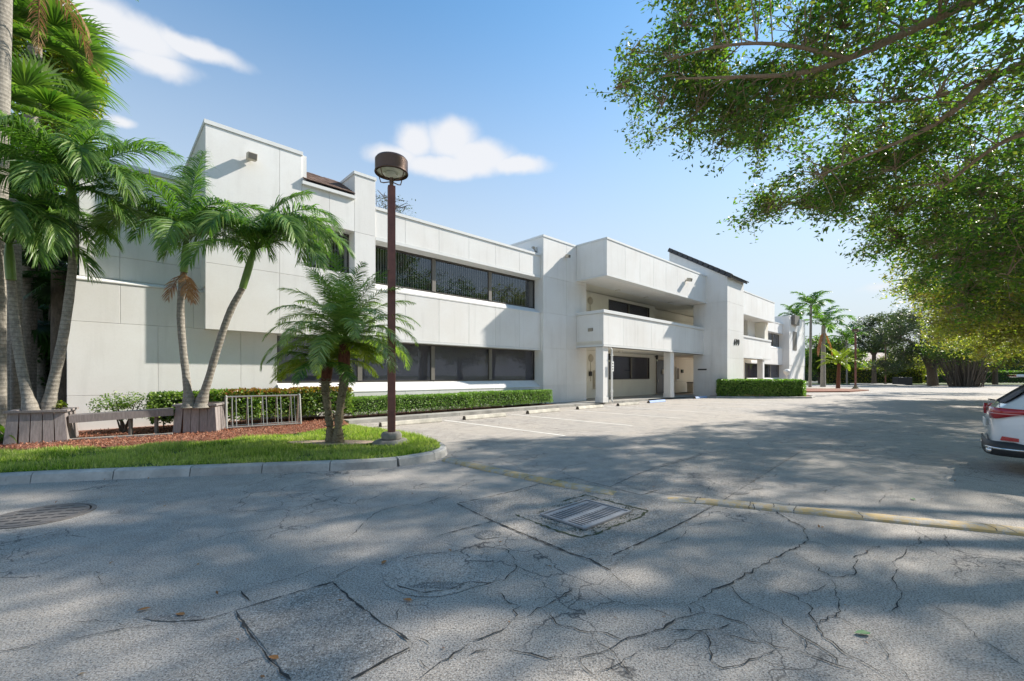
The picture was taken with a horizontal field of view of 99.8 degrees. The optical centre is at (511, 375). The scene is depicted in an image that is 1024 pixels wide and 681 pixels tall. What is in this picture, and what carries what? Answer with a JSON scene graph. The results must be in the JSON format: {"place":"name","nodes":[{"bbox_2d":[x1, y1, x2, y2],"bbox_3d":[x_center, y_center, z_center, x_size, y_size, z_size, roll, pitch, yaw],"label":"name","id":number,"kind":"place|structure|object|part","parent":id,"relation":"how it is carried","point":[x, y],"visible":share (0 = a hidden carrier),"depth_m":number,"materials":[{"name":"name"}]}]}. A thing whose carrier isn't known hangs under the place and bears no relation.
{"place":"outdoors","nodes":[
{"label":"outdoors","id":0,"kind":"place"},
{"bbox_2d":[375,192,415,216],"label":"oak tree","id":1,"kind":"object","parent":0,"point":[385,206],"visible":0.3,"depth_m":44.42,"materials":[{"name":"green plant"}]},
{"bbox_2d":[0,385,1023,680],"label":"parking lot","id":2,"kind":"structure","parent":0,"point":[254,539],"depth_m":3.73,"materials":[{"name":"grey asphalt"}]},
{"bbox_2d":[9,198,23,409],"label":"tall palm","id":3,"kind":"object","parent":2,"relation":"on","point":[15,399],"visible":0.32,"depth_m":11.13,"materials":[{"name":"brown plant"}]},
{"bbox_2d":[7,153,78,410],"bbox_3d":[-14.562,-2.481,12.516,3.637,8.171,4.095,0,0,0],"label":"fan palm","id":4,"kind":"object","parent":2,"relation":"on","point":[8,336],"visible":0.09,"depth_m":12.46,"materials":[{"name":"green plant"}]},
{"bbox_2d":[37,348,49,385],"bbox_3d":[-16.048,0.190,14.572,4.276,2.972,2.186,0,0,0],"label":"dark shrub","id":5,"kind":"object","parent":2,"relation":"on","point":[47,366],"visible":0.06,"depth_m":14.00,"materials":[{"name":"green plant"}]},
{"bbox_2d":[31,265,63,406],"bbox_3d":[-15.392,-1.009,13.927,3.817,5.244,3.700,0,0,0],"label":"fan palm","id":6,"kind":"object","parent":2,"relation":"on","point":[42,332],"visible":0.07,"depth_m":13.73,"materials":[{"name":"plant"}]},
{"bbox_2d":[0,503,96,528],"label":"manhole cover","id":7,"kind":"object","parent":2,"relation":"on","point":[37,515],"visible":1,"depth_m":4.93,"materials":[{"name":"metal"}]},
{"bbox_2d":[22,240,78,406],"bbox_3d":[-13.225,-1.243,12.613,2.615,5.687,2.769,0,0,0],"label":"fan palm","id":8,"kind":"object","parent":2,"relation":"on","point":[54,293],"visible":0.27,"depth_m":12.43,"materials":[{"name":"plant"}]},
{"bbox_2d":[40,259,78,319],"bbox_3d":[-18.444,-2.047,16.514,6.175,7.437,3.367,0,0,0],"label":"dark shrub","id":9,"kind":"object","parent":2,"relation":"on","point":[46,310],"visible":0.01,"depth_m":15.80,"materials":[{"name":"green plant"}]},
{"bbox_2d":[10,42,119,377],"bbox_3d":[-13.865,-3.873,12.461,3.999,10.958,3.985,0,0,0],"label":"fan palm","id":10,"kind":"object","parent":2,"relation":"on","point":[33,81],"visible":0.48,"depth_m":12.22,"materials":[{"name":"green plant"}]},
{"bbox_2d":[0,0,138,328],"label":"tall palm","id":11,"kind":"object","parent":2,"relation":"on","point":[6,15],"visible":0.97,"depth_m":10.61,"materials":[{"name":"green plant"}]},
{"bbox_2d":[11,0,133,399],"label":"fan palm","id":12,"kind":"object","parent":2,"relation":"on","point":[60,31],"visible":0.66,"depth_m":13.18,"materials":[{"name":"green plant"}]},
{"bbox_2d":[144,614,205,620],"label":"worn asphalt","id":13,"kind":"structure","parent":2,"relation":"on","point":[174,617],"depth_m":2.84,"materials":[{"name":"grey asphalt"}]},
{"bbox_2d":[0,423,440,472],"bbox_3d":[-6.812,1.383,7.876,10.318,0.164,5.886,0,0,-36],"label":"grass","id":14,"kind":"structure","parent":2,"relation":"on","point":[249,449],"depth_m":8.02,"materials":[{"name":"green plant"}]},
{"bbox_2d":[68,433,172,440],"bbox_3d":[-9.341,1.450,9.913,2.423,0.100,0.140,0,0,-32],"label":"edging strip","id":15,"kind":"object","parent":14,"relation":"on","point":[120,436],"visible":0.36,"depth_m":9.99,"materials":[{"name":"concrete"}]},
{"bbox_2d":[0,415,349,449],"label":"mulch bed","id":16,"kind":"object","parent":14,"relation":"on","point":[169,439],"visible":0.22,"depth_m":10.78,"materials":[{"name":"brown wood"}]},
{"bbox_2d":[0,424,4,442],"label":"strap leaf plant","id":17,"kind":"object","parent":16,"relation":"on","point":[2,429],"visible":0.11,"depth_m":9.69,"materials":[{"name":"green plant"}]},
{"bbox_2d":[0,236,6,438],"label":"tall palm","id":18,"kind":"object","parent":16,"relation":"on","point":[3,369],"visible":0.8,"depth_m":9.89,"materials":[{"name":"plant"}]},
{"bbox_2d":[0,434,16,441],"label":"strap leaf plant","id":19,"kind":"object","parent":16,"relation":"on","point":[2,435],"visible":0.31,"depth_m":9.12,"materials":[{"name":"green plant"}]},
{"bbox_2d":[3,407,78,444],"bbox_3d":[-10.427,1.100,9.591,0.956,0.720,0.956,0,0,-34],"label":"planter box","id":20,"kind":"object","parent":16,"relation":"on","point":[34,426],"visible":0.8,"depth_m":9.25,"materials":[{"name":"grey wood"}]},
{"bbox_2d":[55,400,67,408],"bbox_3d":[-10.372,0.704,9.882,0.297,0.298,0.256,0,0,30],"label":"croton","id":21,"kind":"object","parent":20,"relation":"in","point":[61,403],"visible":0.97,"depth_m":9.88,"materials":[{"name":"green plant"}]},
{"bbox_2d":[0,186,124,413],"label":"planter palm","id":22,"kind":"object","parent":20,"relation":"in","point":[26,223],"visible":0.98,"depth_m":9.36,"materials":[{"name":"green plant"}]},
{"bbox_2d":[0,110,191,409],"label":"planter palm","id":23,"kind":"object","parent":20,"relation":"in","point":[78,159],"visible":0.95,"depth_m":9.44,"materials":[{"name":"green plant"}]},
{"bbox_2d":[69,407,173,434],"bbox_3d":[-9.209,1.123,10.247,1.828,0.634,0.355,0,0,-39],"label":"bench","id":24,"kind":"object","parent":16,"relation":"on","point":[129,415],"visible":0.86,"depth_m":10.18,"materials":[{"name":"grey wood"}]},
{"bbox_2d":[86,390,161,432],"bbox_3d":[-9.870,0.933,10.984,1.631,1.141,1.108,0,0,-23],"label":"loose shrub","id":25,"kind":"object","parent":16,"relation":"on","point":[122,425],"visible":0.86,"depth_m":10.92,"materials":[{"name":"green plant"}]},
{"bbox_2d":[172,402,224,433],"bbox_3d":[-8.162,1.087,11.335,0.956,0.734,0.955,0,0,-18],"label":"planter box","id":26,"kind":"object","parent":16,"relation":"on","point":[211,418],"visible":0.73,"depth_m":10.94,"materials":[{"name":"grey wood"}]},
{"bbox_2d":[65,148,278,407],"bbox_3d":[-8.145,-2.628,10.713,4.547,6.855,3.783,0,0,-21],"label":"planter palm","id":27,"kind":"object","parent":26,"relation":"in","point":[163,220],"visible":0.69,"depth_m":10.63,"materials":[{"name":"green plant"}]},
{"bbox_2d":[154,189,355,407],"bbox_3d":[-6.296,-2.129,11.068,4.616,5.870,4.209,0,0,0],"label":"planter palm","id":28,"kind":"object","parent":26,"relation":"in","point":[285,225],"visible":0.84,"depth_m":10.54,"materials":[{"name":"green plant"}]},
{"bbox_2d":[146,386,354,428],"bbox_3d":[-7.689,0.980,13.210,5.401,1.345,1.540,0,0,-44],"label":"shrub hedge","id":29,"kind":"object","parent":16,"relation":"on","point":[311,398],"visible":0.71,"depth_m":12.83,"materials":[{"name":"green plant"}]},
{"bbox_2d":[224,394,301,428],"bbox_3d":[-6.999,0.965,12.169,1.852,0.877,0.574,0,0,-37],"label":"bike rack","id":30,"kind":"object","parent":16,"relation":"on","point":[261,424],"visible":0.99,"depth_m":12.09,"materials":[{"name":"metal"}]},
{"bbox_2d":[289,440,372,444],"bbox_3d":[-3.845,1.442,9.333,2.118,0.001,0.718,0,0,0],"label":"bare soil patch","id":31,"kind":"object","parent":14,"relation":"on","point":[346,441],"visible":0.46,"depth_m":9.45,"materials":[{"name":"brown soil"}]},
{"bbox_2d":[266,325,383,442],"bbox_3d":[-4.021,0.195,9.407,2.339,2.498,2.276,0,0,0],"label":"date palm","id":32,"kind":"object","parent":31,"relation":"on","point":[297,364],"visible":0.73,"depth_m":9.16,"materials":[{"name":"green plant"}]},
{"bbox_2d":[260,253,420,442],"bbox_3d":[-3.573,-0.501,9.386,3.193,3.871,3.288,0,0,0],"label":"date palm","id":33,"kind":"object","parent":31,"relation":"on","point":[342,315],"visible":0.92,"depth_m":8.99,"materials":[{"name":"green plant"}]},
{"bbox_2d":[372,151,408,445],"bbox_3d":[-2.622,-1.590,9.311,0.792,6.220,0.807,0,0,-20],"label":"lamp post","id":34,"kind":"object","parent":14,"relation":"on","point":[391,167],"visible":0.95,"depth_m":9.24,"materials":[{"name":"metal"}]},
{"bbox_2d":[0,426,446,484],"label":"kerb","id":35,"kind":"structure","parent":2,"relation":"on","point":[29,477],"depth_m":6.95,"materials":[{"name":"concrete"}]},
{"bbox_2d":[269,655,278,658],"bbox_3d":[-1.346,1.586,2.433,0.076,0.006,0.033,0,0,20],"label":"fallen leaf","id":36,"kind":"object","parent":2,"relation":"on","point":[273,656],"visible":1,"depth_m":2.44,"materials":[{"name":"brown plant"}]},
{"bbox_2d":[237,582,409,680],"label":"asphalt patch","id":37,"kind":"object","parent":2,"relation":"on","point":[321,633],"visible":1,"depth_m":2.66,"materials":[{"name":"grey asphalt"}]},
{"bbox_2d":[379,418,441,426],"bbox_3d":[-3.309,1.530,14.271,2.250,0.140,0.187,0,0,-43],"label":"wheel stop","id":38,"kind":"object","parent":2,"relation":"on","point":[410,422],"visible":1,"depth_m":14.24,"materials":[{"name":"concrete"}]},
{"bbox_2d":[67,118,804,430],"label":"office building","id":39,"kind":"structure","parent":2,"relation":"on","point":[486,314],"depth_m":18.64,"materials":[{"name":"white paint"}]},
{"bbox_2d":[246,151,257,161],"bbox_3d":[-8.194,-6.878,13.557,0.260,0.248,0.379,0,0,-44],"label":"floodlight","id":40,"kind":"object","parent":39,"relation":"attached to","point":[250,156],"visible":1,"depth_m":13.45,"materials":[{"name":"beige metal"}]},
{"bbox_2d":[588,297,592,310],"bbox_3d":[5.164,-4.301,28.239,0.516,1.758,0.130,0,0,-44],"label":"alarm bell","id":41,"kind":"object","parent":39,"relation":"attached to","point":[590,300],"visible":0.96,"depth_m":28.18,"materials":[{"name":"beige metal"}]},
{"bbox_2d":[588,354,593,380],"bbox_3d":[5.204,-0.529,28.277,0.516,1.758,0.130,0,0,-44],"label":"alarm bell","id":42,"kind":"object","parent":39,"relation":"attached to","point":[590,358],"visible":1,"depth_m":28.25,"materials":[{"name":"beige metal"}]},
{"bbox_2d":[593,371,595,388],"bbox_3d":[5.604,0.266,28.657,0.600,1.200,0.135,0,0,-44],"label":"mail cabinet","id":43,"kind":"object","parent":39,"relation":"attached to","point":[594,379],"visible":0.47,"depth_m":28.46,"materials":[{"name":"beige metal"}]},
{"bbox_2d":[609,347,613,401],"bbox_3d":[5.596,-0.071,24.295,0.302,3.162,0.198,0,0,21],"label":"downspout","id":44,"kind":"object","parent":39,"relation":"attached to","point":[611,355],"visible":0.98,"depth_m":24.25,"materials":[{"name":"white metal"}]},
{"bbox_2d":[656,360,663,393],"bbox_3d":[12.395,0.070,36.025,1.270,2.810,0.130,0,0,-44],"label":"door","id":45,"kind":"structure","parent":39,"relation":"in","point":[660,363],"depth_m":35.93,"materials":[{"name":"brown metal"}]},
{"bbox_2d":[675,367,678,379],"bbox_3d":[14.611,-0.177,38.096,0.500,1.100,0.147,0,0,-44],"label":"directory case","id":46,"kind":"object","parent":39,"relation":"attached to","point":[676,373],"visible":1,"depth_m":37.96,"materials":[{"name":"grey metal"}]},
{"bbox_2d":[734,339,739,345],"bbox_3d":[17.115,-2.558,32.815,1.090,0.476,0.040,0,0,-44],"label":"house number","id":47,"kind":"object","parent":39,"relation":"attached to","point":[736,342],"visible":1,"depth_m":32.76,"materials":[{"name":"black paint"}]},
{"bbox_2d":[793,331,796,349],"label":"window","id":48,"kind":"structure","parent":39,"relation":"in","point":[794,333],"depth_m":55.48,"materials":[{"name":"grey glass"}]},
{"bbox_2d":[382,550,496,596],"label":"worn asphalt","id":49,"kind":"structure","parent":2,"relation":"on","point":[402,570],"depth_m":3.51,"materials":[{"name":"grey asphalt"}]},
{"bbox_2d":[412,581,464,588],"bbox_3d":[-0.561,1.594,3.282,0.406,0.001,0.116,0,0,0],"label":"manhole cover","id":50,"kind":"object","parent":49,"relation":"on","point":[442,585],"depth_m":3.27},
{"bbox_2d":[463,413,505,419],"bbox_3d":[-1.008,1.530,16.314,2.000,0.140,0.187,0,0,-43],"label":"wheel stop","id":51,"kind":"object","parent":2,"relation":"on","point":[482,416],"visible":0.99,"depth_m":16.20,"materials":[{"name":"paint"}]},
{"bbox_2d":[474,530,500,538],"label":"worn asphalt","id":52,"kind":"structure","parent":2,"relation":"on","point":[487,534],"depth_m":4.33,"materials":[{"name":"grey asphalt"}]},
{"bbox_2d":[445,420,566,435],"bbox_3d":[-0.515,1.594,13.485,0.100,0.001,5.600,0,0,-44],"label":"parking line","id":53,"kind":"object","parent":2,"relation":"on","point":[509,428],"visible":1,"depth_m":13.02,"materials":[{"name":"white paint"}]},
{"bbox_2d":[2,460,1021,678],"bbox_3d":[0.677,1.592,4.409,6.555,0.001,6.816,0,0,28],"label":"asphalt crack","id":54,"kind":"object","parent":2,"relation":"on","point":[668,623],"visible":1,"depth_m":2.77,"materials":[{"name":"black asphalt"}]},
{"bbox_2d":[44,411,1010,676],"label":"leaf litter","id":55,"kind":"object","parent":2,"relation":"on","point":[340,599],"visible":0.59,"depth_m":3.67,"materials":[{"name":"brown plant"}]},
{"bbox_2d":[442,457,615,494],"bbox_3d":[0.053,1.574,6.964,3.536,0.060,0.327,0,0,42],"label":"speed bump","id":56,"kind":"object","parent":2,"relation":"on","point":[559,483],"visible":1,"depth_m":6.59},
{"bbox_2d":[526,408,559,413],"bbox_3d":[1.370,1.530,18.748,2.000,0.140,0.187,0,0,-44],"label":"wheel stop","id":57,"kind":"object","parent":2,"relation":"on","point":[542,411],"visible":0.98,"depth_m":18.63,"materials":[{"name":"paint"}]},
{"bbox_2d":[512,414,632,425],"bbox_3d":[1.906,1.594,15.801,0.100,0.001,5.600,0,0,-44],"label":"parking line","id":58,"kind":"object","parent":2,"relation":"on","point":[576,420],"visible":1,"depth_m":15.35,"materials":[{"name":"white paint"}]},
{"bbox_2d":[457,478,711,568],"bbox_3d":[0.787,1.596,5.237,2.352,0.001,2.406,0,0,43],"label":"asphalt patch","id":59,"kind":"object","parent":2,"relation":"on","point":[659,516],"visible":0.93,"depth_m":4.89,"materials":[{"name":"grey asphalt"}]},
{"bbox_2d":[515,494,648,537],"bbox_3d":[0.832,1.591,4.975,1.325,0.001,1.023,0,0,-42],"label":"mossy seam","id":60,"kind":"object","parent":59,"relation":"on","point":[642,514],"visible":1,"depth_m":4.64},
{"bbox_2d":[527,497,642,534],"bbox_3d":[0.898,1.583,5.013,1.258,0.027,0.942,0,0,-43],"label":"drain grate","id":61,"kind":"object","parent":59,"relation":"on","point":[585,516],"visible":1,"depth_m":4.91,"materials":[{"name":"metal"}]},
{"bbox_2d":[576,405,603,408],"bbox_3d":[3.842,1.530,21.154,2.000,0.140,0.187,0,0,-43],"label":"wheel stop","id":62,"kind":"object","parent":2,"relation":"on","point":[589,406],"visible":1,"depth_m":21.02,"materials":[{"name":"paint"}]},
{"bbox_2d":[236,408,973,679],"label":"patch seam","id":63,"kind":"object","parent":2,"relation":"on","point":[268,658],"visible":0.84,"depth_m":3.14,"materials":[{"name":"black asphalt"}]},
{"bbox_2d":[616,402,638,405],"bbox_3d":[6.330,1.530,23.472,2.000,0.140,0.187,0,0,-43],"label":"wheel stop","id":64,"kind":"object","parent":2,"relation":"on","point":[628,403],"visible":0.95,"depth_m":23.31,"materials":[{"name":"paint"}]},
{"bbox_2d":[647,399,665,402],"bbox_3d":[8.697,1.530,25.916,2.000,0.140,0.187,0,0,-45],"label":"wheel stop","id":65,"kind":"object","parent":2,"relation":"on","point":[655,401],"visible":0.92,"depth_m":25.70,"materials":[{"name":"blue paint"}]},
{"bbox_2d":[687,382,693,392],"bbox_3d":[15.868,1.015,38.155,0.620,0.920,0.580,0,0,-44],"label":"litter bin","id":66,"kind":"object","parent":2,"relation":"on","point":[690,387],"visible":0.74,"depth_m":37.92,"materials":[{"name":"beige metal"}]},
{"bbox_2d":[613,447,798,498],"bbox_3d":[3.712,1.596,7.723,1.528,0.001,5.070,0,0,44],"label":"asphalt patch","id":67,"kind":"object","parent":2,"relation":"on","point":[741,462],"visible":0.9,"depth_m":7.26,"materials":[{"name":"grey asphalt"}]},
{"bbox_2d":[684,473,762,493],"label":"worn asphalt","id":68,"kind":"structure","parent":2,"relation":"on","point":[728,484],"depth_m":6.38,"materials":[{"name":"grey asphalt"}]},
{"bbox_2d":[707,395,814,398],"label":"kerb","id":69,"kind":"structure","parent":2,"relation":"on","point":[810,396],"depth_m":30.49,"materials":[{"name":"concrete"}]},
{"bbox_2d":[737,395,807,396],"bbox_3d":[18.650,1.550,33.750,8.700,0.120,6.500,0,0,0],"label":"hedge island bed","id":70,"kind":"object","parent":2,"relation":"on","point":[774,396],"visible":0.22,"depth_m":30.95,"materials":[{"name":"brown soil"}]},
{"bbox_2d":[715,378,806,396],"bbox_3d":[18.921,0.910,32.115,8.473,1.483,3.375,0,0,-11],"label":"clipped hedge","id":71,"kind":"object","parent":70,"relation":"on","point":[765,387],"visible":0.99,"depth_m":30.97,"materials":[{"name":"green plant"}]},
{"bbox_2d":[586,0,1023,282],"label":"ficus tree","id":72,"kind":"object","parent":2,"relation":"on","point":[797,92],"visible":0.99,"depth_m":11.30,"materials":[{"name":"green plant"}]},
{"bbox_2d":[787,290,835,386],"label":"palm","id":73,"kind":"object","parent":2,"relation":"on","point":[811,300],"visible":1,"depth_m":59.87,"materials":[{"name":"green plant"}]},
{"bbox_2d":[796,305,855,386],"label":"palm","id":74,"kind":"object","parent":2,"relation":"on","point":[824,321],"visible":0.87,"depth_m":61.76,"materials":[{"name":"green plant"}]},
{"bbox_2d":[806,388,868,391],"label":"island","id":75,"kind":"structure","parent":2,"relation":"on","point":[829,390],"depth_m":43.78,"materials":[{"name":"red brick"}]},
{"bbox_2d":[816,344,866,387],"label":"palm","id":76,"kind":"object","parent":2,"relation":"on","point":[839,359],"visible":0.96,"depth_m":54.83,"materials":[{"name":"green plant"}]},
{"bbox_2d":[667,497,1023,535],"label":"speed bump","id":77,"kind":"object","parent":2,"relation":"on","point":[957,525],"visible":1,"depth_m":4.81},
{"bbox_2d":[826,322,866,384],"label":"palm","id":78,"kind":"object","parent":2,"relation":"on","point":[845,334],"visible":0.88,"depth_m":74.92,"materials":[{"name":"green plant"}]},
{"bbox_2d":[851,329,858,388],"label":"lamp post","id":79,"kind":"object","parent":2,"relation":"on","point":[855,358],"visible":1,"depth_m":52.97,"materials":[{"name":"brown metal"}]},
{"bbox_2d":[854,630,869,633],"bbox_3d":[2.165,1.585,2.661,0.102,0.008,0.045,0,0,0],"label":"fallen leaf","id":80,"kind":"object","parent":2,"relation":"on","point":[862,631],"visible":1,"depth_m":2.67,"materials":[{"name":"green plant"}]},
{"bbox_2d":[850,383,905,385],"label":"island","id":81,"kind":"structure","parent":2,"relation":"on","point":[877,384],"depth_m":71.92,"materials":[{"name":"concrete"}]},
{"bbox_2d":[831,307,917,382],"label":"oak tree","id":82,"kind":"object","parent":81,"relation":"on","point":[871,319],"visible":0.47,"depth_m":81.47,"materials":[{"name":"green plant"}]},
{"bbox_2d":[892,377,911,384],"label":"utility box","id":83,"kind":"object","parent":81,"relation":"on","point":[902,380],"visible":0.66,"depth_m":74.59,"materials":[{"name":"black paint"}]},
{"bbox_2d":[807,384,1022,384],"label":"verge","id":84,"kind":"structure","parent":2,"relation":"on","point":[926,384],"depth_m":77.00,"materials":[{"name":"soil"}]},
{"bbox_2d":[778,304,812,318],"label":"palm","id":85,"kind":"object","parent":84,"relation":"on","point":[795,312],"visible":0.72,"depth_m":81.78,"materials":[{"name":"green plant"}]},
{"bbox_2d":[863,307,974,385],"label":"oak tree","id":86,"kind":"object","parent":2,"relation":"on","point":[903,330],"visible":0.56,"depth_m":67.66,"materials":[{"name":"green plant"}]},
{"bbox_2d":[841,125,1023,330],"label":"ficus tree","id":87,"kind":"object","parent":2,"relation":"on","point":[955,277],"visible":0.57,"depth_m":16.55,"materials":[{"name":"green plant"}]},
{"bbox_2d":[872,202,1023,365],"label":"ficus tree","id":88,"kind":"object","parent":2,"relation":"on","point":[946,328],"visible":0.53,"depth_m":25.46,"materials":[{"name":"green plant"}]},
{"bbox_2d":[885,332,1021,386],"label":"banyan clump","id":89,"kind":"object","parent":2,"relation":"on","point":[969,376],"visible":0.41,"depth_m":62.20,"materials":[{"name":"plant"}]},
{"bbox_2d":[899,260,1023,366],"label":"ficus tree","id":90,"kind":"object","parent":2,"relation":"on","point":[949,341],"visible":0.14,"depth_m":40.54,"materials":[{"name":"green plant"}]},
{"bbox_2d":[913,338,1023,384],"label":"broadleaf tree","id":91,"kind":"object","parent":2,"relation":"on","point":[994,377],"visible":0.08,"depth_m":73.42,"materials":[{"name":"green plant"}]},
{"bbox_2d":[980,374,1023,457],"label":"parked suv","id":92,"kind":"object","parent":2,"relation":"on","point":[1003,421],"visible":1,"depth_m":7.00,"materials":[{"name":"white paint"}]},
{"bbox_3d":[8.744,0.236,7.422,0.535,0.405,1.330,0,0,45],"label":"rear window","id":93,"kind":"part","parent":92,"relation":"part of","materials":[{"name":"black glass"}]},
{"bbox_2d":[10,0,1023,348],"label":"sky","id":94,"kind":"structure","parent":0,"point":[490,113],"materials":[{"name":"blue"}]},
{"bbox_2d":[343,394,695,423],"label":"sidewalk","id":95,"kind":"structure","parent":0,"point":[361,419],"depth_m":18.90,"materials":[{"name":"concrete"}]},
{"bbox_2d":[343,389,553,416],"bbox_3d":[-2.011,1.156,18.783,10.633,0.996,1.088,0,0,-44],"label":"clipped hedge","id":96,"kind":"object","parent":95,"relation":"on","point":[409,402],"visible":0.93,"depth_m":17.74,"materials":[{"name":"green plant"}]},
{"bbox_2d":[783,369,789,378],"bbox_3d":[23.268,0.518,36.500,0.514,2.163,0.514,0,0,0],"label":"globe lamp","id":97,"kind":"object","parent":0,"point":[786,372],"visible":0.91,"depth_m":36.37,"materials":[{"name":"white glass"}]},
{"bbox_2d":[806,381,1023,383],"bbox_3d":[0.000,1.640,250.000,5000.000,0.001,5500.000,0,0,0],"label":"ground","id":98,"kind":"structure","parent":0,"point":[814,382],"depth_m":91.21,"materials":[{"name":"soil"}]},
{"bbox_2d":[9,109,92,308],"bbox_3d":[-16.622,-3.910,14.993,4.180,11.132,2.918,0,0,0],"label":"vine mass","id":99,"kind":"object","parent":98,"relation":"on","point":[63,187],"visible":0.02,"depth_m":14.74,"materials":[{"name":"green plant"}]},
{"bbox_2d":[12,20,110,377],"bbox_3d":[-15.964,-5.590,14.798,3.551,14.488,2.752,0,0,0],"label":"vine mass","id":100,"kind":"object","parent":98,"relation":"on","point":[54,55],"visible":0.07,"depth_m":14.43,"materials":[{"name":"green plant"}]},
{"bbox_2d":[805,333,870,383],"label":"broadleaf tree","id":101,"kind":"object","parent":98,"relation":"on","point":[815,358],"visible":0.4,"depth_m":87.68,"materials":[{"name":"green plant"}]},
{"bbox_2d":[859,353,886,367],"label":"house","id":102,"kind":"structure","parent":98,"relation":"on","point":[869,356],"depth_m":103.25,"materials":[{"name":"white paint"}]},
{"bbox_2d":[826,367,925,383],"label":"boundary hedge","id":103,"kind":"object","parent":98,"relation":"on","point":[864,375],"visible":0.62,"depth_m":86.03,"materials":[{"name":"green plant"}]},
{"bbox_2d":[862,354,944,376],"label":"broadleaf tree","id":104,"kind":"object","parent":98,"relation":"on","point":[925,372],"visible":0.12,"depth_m":86.33,"materials":[{"name":"green plant"}]},
{"bbox_2d":[805,348,1023,380],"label":"boundary hedge","id":105,"kind":"object","parent":98,"relation":"on","point":[814,378],"visible":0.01,"depth_m":125.02,"materials":[{"name":"green plant"}]},
{"bbox_2d":[922,370,1023,382],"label":"boundary hedge","id":106,"kind":"object","parent":98,"relation":"on","point":[1002,376],"visible":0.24,"depth_m":98.02,"materials":[{"name":"green plant"}]}
]}

